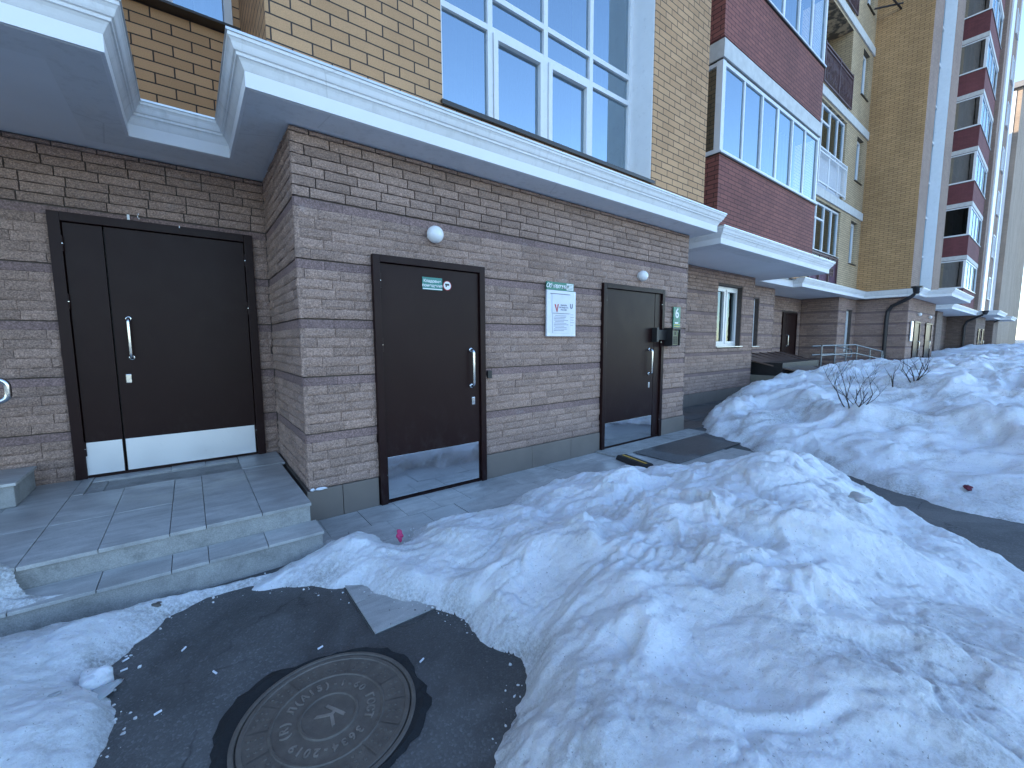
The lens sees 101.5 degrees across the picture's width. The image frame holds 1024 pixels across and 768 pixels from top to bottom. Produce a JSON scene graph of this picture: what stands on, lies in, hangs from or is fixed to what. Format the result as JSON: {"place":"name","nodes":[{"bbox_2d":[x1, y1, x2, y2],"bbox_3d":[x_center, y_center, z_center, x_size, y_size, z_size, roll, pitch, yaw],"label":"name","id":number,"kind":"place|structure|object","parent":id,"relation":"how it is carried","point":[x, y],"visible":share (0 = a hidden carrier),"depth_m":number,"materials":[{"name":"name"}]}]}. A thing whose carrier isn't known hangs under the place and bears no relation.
{"place":"outdoors","nodes":[
{"label":"outdoors","id":0,"kind":"place"},
{"bbox_2d":[317,426,753,635],"bbox_3d":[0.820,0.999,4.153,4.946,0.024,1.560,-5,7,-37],"label":"pavement","id":1,"kind":"structure","parent":0,"point":[383,523],"depth_m":3.57,"materials":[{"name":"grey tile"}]},
{"bbox_2d":[616,454,653,467],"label":"rubber ramp","id":2,"kind":"structure","parent":1,"relation":"on","point":[629,460],"depth_m":4.79,"materials":[{"name":"black rubber"}]},
{"bbox_2d":[595,429,705,456],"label":"threshold slab","id":3,"kind":"structure","parent":1,"relation":"on","point":[628,448],"depth_m":5.73,"materials":[{"name":"concrete"}]},
{"bbox_2d":[633,433,740,463],"bbox_3d":[2.528,0.820,5.654,2.050,0.010,0.620,-5,7,-37],"label":"door mat","id":4,"kind":"object","parent":1,"relation":"on","point":[686,449],"depth_m":5.44,"materials":[{"name":"rubber"}]},
{"bbox_2d":[93,340,1023,767],"bbox_3d":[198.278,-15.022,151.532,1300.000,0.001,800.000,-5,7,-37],"label":"ground","id":5,"kind":"structure","parent":0,"point":[183,688],"depth_m":1.86,"materials":[{"name":"grey asphalt"}]},
{"bbox_2d":[77,665,113,690],"bbox_3d":[-1.713,1.210,1.711,0.107,0.095,0.098,1,6,15],"label":"snow lump","id":6,"kind":"object","parent":5,"relation":"on","point":[90,679],"visible":0.75,"depth_m":1.70,"materials":[{"name":"white snow"}]},
{"bbox_2d":[92,678,123,700],"bbox_3d":[-1.657,1.235,1.636,0.104,0.026,0.233,1,6,15],"label":"ice slab","id":7,"kind":"object","parent":5,"relation":"on","point":[103,691],"depth_m":1.68,"materials":[{"name":"grey ice"}]},
{"bbox_2d":[0,573,273,767],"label":"snow patch","id":8,"kind":"object","parent":5,"relation":"on","point":[71,725],"visible":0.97,"depth_m":1.65,"materials":[{"name":"white snow"}]},
{"bbox_2d":[47,690,62,696],"bbox_3d":[-1.764,1.183,1.515,0.181,0.021,0.104,-5,7,-37],"label":"ice slab","id":9,"kind":"object","parent":8,"relation":"on","point":[55,693],"depth_m":1.58,"materials":[{"name":"grey ice"}]},
{"bbox_2d":[151,601,161,606],"bbox_3d":[-1.867,1.158,2.195,0.066,0.040,0.062,0,6,7],"label":"stone","id":10,"kind":"object","parent":5,"relation":"on","point":[157,604],"visible":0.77,"depth_m":2.18,"materials":[{"name":"stone"}]},
{"bbox_2d":[0,451,323,636],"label":"entrance steps","id":11,"kind":"structure","parent":5,"relation":"on","point":[95,546],"depth_m":2.60,"materials":[{"name":"tile"}]},
{"bbox_2d":[0,466,36,508],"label":"raised kerb block","id":12,"kind":"structure","parent":11,"relation":"on","point":[17,486],"depth_m":2.97,"materials":[{"name":"concrete"}]},
{"bbox_2d":[0,377,11,403],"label":"handrail","id":13,"kind":"object","parent":12,"relation":"on","point":[7,390],"visible":1,"depth_m":2.86,"materials":[{"name":"metal"}]},
{"bbox_2d":[0,563,67,612],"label":"snow patch","id":14,"kind":"object","parent":11,"relation":"on","point":[13,595],"visible":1,"depth_m":2.05,"materials":[{"name":"white snow"}]},
{"bbox_2d":[111,542,504,767],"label":"grit","id":15,"kind":"object","parent":5,"relation":"on","point":[147,766],"visible":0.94,"depth_m":1.87,"materials":[{"name":"grey gravel"}]},
{"bbox_2d":[100,528,521,763],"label":"snow crumbs","id":16,"kind":"object","parent":5,"relation":"on","point":[135,717],"visible":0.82,"depth_m":1.73,"materials":[{"name":"white snow"}]},
{"bbox_2d":[209,647,431,767],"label":"manhole cover","id":17,"kind":"object","parent":5,"relation":"on","point":[350,708],"visible":1,"depth_m":1.59,"materials":[{"name":"metal"}]},
{"bbox_2d":[0,0,903,520],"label":"apartment building","id":18,"kind":"structure","parent":5,"relation":"on","point":[218,218],"depth_m":3.87,"materials":[{"name":"stone"}]},
{"bbox_2d":[45,209,265,480],"bbox_3d":[-3.078,-0.318,3.782,1.360,2.160,0.192,-5,7,-37],"label":"door","id":19,"kind":"structure","parent":18,"relation":"in","point":[158,323],"depth_m":3.69,"materials":[{"name":"brown metal"}]},
{"bbox_2d":[135,0,240,32],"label":"window","id":20,"kind":"structure","parent":18,"relation":"in","point":[214,14],"depth_m":3.64,"materials":[{"name":"blue glass"}]},
{"bbox_2d":[315,487,326,490],"bbox_3d":[-1.513,0.829,3.316,0.094,0.026,0.028,-5,7,-37],"label":"mortar lump","id":21,"kind":"object","parent":18,"relation":"attached to","point":[319,488],"visible":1,"depth_m":3.31,"materials":[{"name":"concrete"}]},
{"bbox_2d":[370,253,486,505],"bbox_3d":[-0.727,-0.040,3.887,1.100,2.140,0.192,-5,7,-37],"label":"door","id":22,"kind":"structure","parent":18,"relation":"in","point":[430,345],"depth_m":3.82,"materials":[{"name":"brown metal"}]},
{"bbox_2d":[422,277,441,290],"bbox_3d":[-0.718,-0.902,3.770,0.199,0.110,0.007,-5,7,-37],"label":"door sign","id":23,"kind":"object","parent":22,"relation":"attached to","point":[429,283],"visible":1,"depth_m":3.77,"materials":[{"name":"teal plastic"}]},
{"bbox_2d":[443,281,450,289],"bbox_3d":[-0.598,-0.907,3.863,0.086,0.086,0.005,-5,7,-37],"label":"round sticker","id":24,"kind":"object","parent":22,"relation":"attached to","point":[446,285],"visible":1,"depth_m":3.86,"materials":[{"name":"white plastic"}]},
{"bbox_2d":[427,226,443,242],"bbox_3d":[-0.678,-1.329,3.717,0.150,0.150,0.121,-5,7,-37],"label":"wall lamp","id":25,"kind":"object","parent":18,"relation":"attached to","point":[435,234],"visible":1,"depth_m":3.67,"materials":[{"name":"white plastic"}]},
{"bbox_2d":[441,0,632,170],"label":"window","id":26,"kind":"structure","parent":18,"relation":"in","point":[542,68],"depth_m":5.07,"materials":[{"name":"blue glass"}]},
{"bbox_2d":[546,281,575,335],"bbox_3d":[0.555,-0.842,4.740,0.458,0.600,0.032,-5,7,-37],"label":"notice board","id":27,"kind":"object","parent":18,"relation":"attached to","point":[560,307],"visible":1,"depth_m":4.72,"materials":[{"name":"white paper"}]},
{"bbox_2d":[599,282,665,449],"bbox_3d":[1.629,-0.242,5.685,1.320,2.115,0.192,-5,7,-37],"label":"door","id":28,"kind":"structure","parent":18,"relation":"in","point":[631,364],"depth_m":5.61,"materials":[{"name":"brown metal"}]},
{"bbox_2d":[637,271,647,280],"bbox_3d":[1.749,-1.441,5.579,0.140,0.140,0.121,-5,7,-37],"label":"wall lamp","id":29,"kind":"object","parent":18,"relation":"attached to","point":[642,275],"visible":1,"depth_m":5.54,"materials":[{"name":"white plastic"}]},
{"bbox_2d":[652,327,680,345],"bbox_3d":[2.191,-0.668,5.938,0.475,0.265,0.159,-5,7,-37],"label":"intercom","id":30,"kind":"object","parent":18,"relation":"attached to","point":[670,336],"visible":1,"depth_m":5.94,"materials":[{"name":"black plastic"}]},
{"bbox_2d":[672,307,680,327],"bbox_3d":[2.431,-0.928,6.186,0.180,0.410,0.016,-5,7,-37],"label":"number sign","id":31,"kind":"object","parent":18,"relation":"attached to","point":[676,316],"visible":0.73,"depth_m":6.17,"materials":[{"name":"teal plastic"}]},
{"bbox_2d":[716,286,742,346],"bbox_3d":[5.020,-1.606,10.095,1.280,1.420,0.550,-5,7,-37],"label":"window","id":32,"kind":"structure","parent":18,"relation":"in","point":[723,292],"depth_m":10.12,"materials":[{"name":"white plastic"}]},
{"bbox_2d":[752,299,758,346],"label":"window","id":33,"kind":"structure","parent":18,"relation":"in","point":[754,299],"depth_m":12.39,"materials":[{"name":"white plastic"}]},
{"bbox_2d":[780,312,797,354],"bbox_3d":[10.420,-1.708,15.810,1.360,1.950,0.192,-5,7,-37],"label":"door","id":34,"kind":"structure","parent":18,"relation":"in","point":[789,320],"depth_m":15.74,"materials":[{"name":"brown metal"}]},
{"bbox_2d":[812,201,838,257],"bbox_3d":[10.473,-5.222,14.286,2.840,1.570,0.480,-5,7,-37],"label":"window","id":35,"kind":"structure","parent":18,"relation":"in","point":[822,221],"depth_m":14.69,"materials":[{"name":"white plastic"}]},
{"bbox_2d":[819,102,844,165],"bbox_3d":[10.457,-8.206,13.982,2.840,1.570,0.480,-5,7,-37],"label":"window","id":36,"kind":"structure","parent":18,"relation":"in","point":[829,132],"depth_m":14.33,"materials":[{"name":"white plastic"}]},
{"bbox_2d":[843,311,847,352],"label":"window","id":37,"kind":"structure","parent":18,"relation":"in","point":[845,336],"depth_m":16.57,"materials":[{"name":"white plastic"}]},
{"bbox_2d":[848,224,855,265],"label":"window","id":38,"kind":"structure","parent":18,"relation":"in","point":[852,226],"depth_m":16.26,"materials":[{"name":"white plastic"}]},
{"bbox_2d":[854,141,861,185],"bbox_3d":[12.861,-8.359,15.854,0.880,1.570,0.550,-5,7,-37],"label":"window","id":39,"kind":"structure","parent":18,"relation":"in","point":[858,144],"depth_m":15.95,"materials":[{"name":"white plastic"}]},
{"bbox_2d":[861,56,868,101],"bbox_3d":[12.846,-11.344,15.550,0.880,1.570,0.550,-5,7,-37],"label":"window","id":40,"kind":"structure","parent":18,"relation":"in","point":[864,59],"depth_m":15.64,"materials":[{"name":"white plastic"}]},
{"bbox_2d":[867,0,874,15],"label":"window","id":41,"kind":"structure","parent":18,"relation":"in","point":[868,3],"depth_m":15.19,"materials":[{"name":"white plastic"}]},
{"bbox_2d":[252,449,1023,767],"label":"snow heap","id":42,"kind":"object","parent":5,"relation":"on","point":[782,608],"visible":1,"depth_m":1.68,"materials":[{"name":"white snow"}]},
{"bbox_2d":[396,529,403,541],"bbox_3d":[-0.748,1.012,2.790,0.048,0.092,0.035,-5,7,-37],"label":"pink toy","id":43,"kind":"object","parent":42,"relation":"on","point":[399,536],"visible":1,"depth_m":2.78,"materials":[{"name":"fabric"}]},
{"bbox_2d":[848,491,872,503],"bbox_3d":[1.971,0.643,2.370,0.094,0.054,0.116,1,6,8],"label":"ice slab","id":44,"kind":"object","parent":42,"relation":"on","point":[858,497],"depth_m":2.34,"materials":[{"name":"white ice"}]},
{"bbox_2d":[750,351,826,382],"bbox_3d":[7.768,-0.349,11.768,3.780,1.072,1.670,-5,7,-37],"label":"basement entry","id":45,"kind":"object","parent":5,"relation":"on","point":[765,366],"visible":0.4,"depth_m":10.99,"materials":[{"name":"grey concrete"}]},
{"bbox_2d":[702,347,1023,523],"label":"snowbank","id":46,"kind":"object","parent":5,"relation":"on","point":[944,430],"visible":0.94,"depth_m":5.26,"materials":[{"name":"white snow"}]},
{"bbox_2d":[824,356,892,407],"bbox_3d":[4.562,0.015,5.570,0.713,0.846,0.767,-2,6,-12],"label":"bare shrub","id":47,"kind":"object","parent":46,"relation":"on","point":[860,390],"visible":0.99,"depth_m":5.55,"materials":[{"name":"brown plant"}]},
{"bbox_2d":[884,364,899,386],"bbox_3d":[5.742,-0.131,6.338,0.176,0.368,0.164,-3,6,-23],"label":"bare shrub","id":48,"kind":"object","parent":46,"relation":"on","point":[892,379],"visible":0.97,"depth_m":6.33,"materials":[{"name":"brown plant"}]},
{"bbox_2d":[898,351,931,382],"bbox_3d":[6.389,-0.270,6.671,0.356,0.532,0.467,-5,7,-37],"label":"bare shrub","id":49,"kind":"object","parent":46,"relation":"on","point":[919,373],"visible":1,"depth_m":6.58,"materials":[{"name":"brown plant"}]},
{"bbox_2d":[963,485,972,490],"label":"red litter","id":50,"kind":"object","parent":46,"relation":"on","point":[967,487],"visible":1,"depth_m":3.68,"materials":[{"name":"red plastic"}]},
{"bbox_2d":[852,0,1004,359],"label":"apartment building","id":51,"kind":"structure","parent":5,"relation":"on","point":[934,79],"depth_m":16.28,"materials":[{"name":"brick"}]},
{"bbox_2d":[909,321,913,340],"bbox_3d":[15.163,-2.001,15.882,0.350,0.750,0.030,-5,7,-37],"label":"notice board","id":52,"kind":"object","parent":51,"relation":"attached to","point":[911,330],"visible":1,"depth_m":15.82,"materials":[{"name":"white paper"}]},
{"bbox_2d":[910,321,920,357],"bbox_3d":[15.984,-1.415,16.647,1.100,2.120,0.192,-5,7,-37],"label":"door","id":53,"kind":"structure","parent":51,"relation":"in","point":[916,329],"depth_m":16.60,"materials":[{"name":"brown metal"}]},
{"bbox_2d":[919,218,926,285],"bbox_3d":[16.533,-5.445,17.306,2.500,3.000,0.380,-5,7,-37],"label":"window","id":54,"kind":"structure","parent":51,"relation":"in","point":[925,218],"depth_m":17.89,"materials":[{"name":"white plastic"}]},
{"bbox_2d":[922,323,931,357],"bbox_3d":[17.887,-1.563,18.101,1.300,2.100,0.192,-5,7,-37],"label":"door","id":55,"kind":"structure","parent":51,"relation":"in","point":[928,326],"depth_m":18.05,"materials":[{"name":"brown metal"}]},
{"bbox_2d":[926,142,933,217],"bbox_3d":[16.518,-8.430,17.003,2.500,3.000,0.380,-5,7,-37],"label":"window","id":56,"kind":"structure","parent":51,"relation":"in","point":[932,142],"depth_m":17.60,"materials":[{"name":"white plastic"}]},
{"bbox_2d":[933,65,940,142],"bbox_3d":[16.502,-11.414,16.699,2.500,3.000,0.380,-5,7,-37],"label":"window","id":57,"kind":"structure","parent":51,"relation":"in","point":[939,65],"depth_m":17.29,"materials":[{"name":"white plastic"}]},
{"bbox_2d":[940,0,946,64],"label":"window","id":58,"kind":"structure","parent":51,"relation":"in","point":[945,10],"depth_m":17.02,"materials":[{"name":"white plastic"}]},
{"bbox_2d":[931,343,1023,356],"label":"snowbank","id":59,"kind":"object","parent":5,"relation":"on","point":[960,350],"visible":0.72,"depth_m":19.92,"materials":[{"name":"white snow"}]},
{"bbox_2d":[683,400,723,421],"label":"path","id":60,"kind":"structure","parent":0,"point":[694,412],"depth_m":8.49,"materials":[{"name":"concrete"}]},
{"bbox_2d":[944,0,1022,348],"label":"apartment building","id":61,"kind":"structure","parent":0,"point":[980,327],"depth_m":28.25,"materials":[{"name":"white paint"}]},
{"bbox_2d":[976,329,980,344],"bbox_3d":[32.413,-2.774,29.166,1.100,2.120,0.192,-5,7,-37],"label":"door","id":62,"kind":"structure","parent":61,"relation":"in","point":[979,330],"depth_m":29.07,"materials":[{"name":"brown metal"}]},
{"bbox_2d":[980,329,983,344],"bbox_3d":[34.197,-2.922,30.529,1.200,2.120,0.192,-5,7,-37],"label":"door","id":63,"kind":"structure","parent":61,"relation":"in","point":[982,332],"depth_m":30.41,"materials":[{"name":"brown metal"}]},
{"bbox_2d":[987,277,990,299],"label":"window","id":64,"kind":"structure","parent":61,"relation":"in","point":[989,281],"depth_m":30.84,"materials":[{"name":"white plastic"}]},
{"bbox_2d":[991,234,995,258],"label":"window","id":65,"kind":"structure","parent":61,"relation":"in","point":[993,244],"depth_m":30.51,"materials":[{"name":"white plastic"}]},
{"bbox_2d":[996,191,999,216],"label":"window","id":66,"kind":"structure","parent":61,"relation":"in","point":[998,198],"depth_m":30.20,"materials":[{"name":"white plastic"}]},
{"bbox_2d":[1000,146,1004,174],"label":"window","id":67,"kind":"structure","parent":61,"relation":"in","point":[1003,152],"depth_m":29.92,"materials":[{"name":"white plastic"}]},
{"bbox_2d":[1005,101,1009,130],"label":"window","id":68,"kind":"structure","parent":61,"relation":"in","point":[1008,107],"depth_m":29.60,"materials":[{"name":"white plastic"}]},
{"bbox_2d":[1010,55,1014,85],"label":"window","id":69,"kind":"structure","parent":61,"relation":"in","point":[1012,68],"depth_m":29.29,"materials":[{"name":"white plastic"}]},
{"bbox_2d":[1015,8,1019,40],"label":"window","id":70,"kind":"structure","parent":61,"relation":"in","point":[1017,22],"depth_m":28.99,"materials":[{"name":"white plastic"}]},
{"bbox_2d":[990,79,1023,343],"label":"apartment building","id":71,"kind":"structure","parent":0,"point":[1008,239],"depth_m":38.99,"materials":[{"name":"grey paint"}]},
{"bbox_2d":[1007,199,1023,343],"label":"apartment building","id":72,"kind":"structure","parent":0,"point":[1016,296],"depth_m":59.31,"materials":[{"name":"beige paint"}]},
{"bbox_2d":[1015,0,1023,339],"label":"sky","id":73,"kind":"structure","parent":0,"point":[1019,75],"materials":[{"name":"white"}]},
{"bbox_3d":[10.989,-0.401,15.041,6.500,0.480,2.020,-5,7,-37],"label":"ramp","id":74,"kind":"object","parent":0,"visible":0},
{"bbox_2d":[811,344,883,365],"bbox_3d":[11.118,-0.803,14.082,6.017,1.072,0.761,-4,7,-35],"label":"ramp railing","id":75,"kind":"object","parent":74,"relation":"on","point":[845,353],"visible":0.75,"depth_m":13.58,"materials":[{"name":"grey metal"}]}
]}

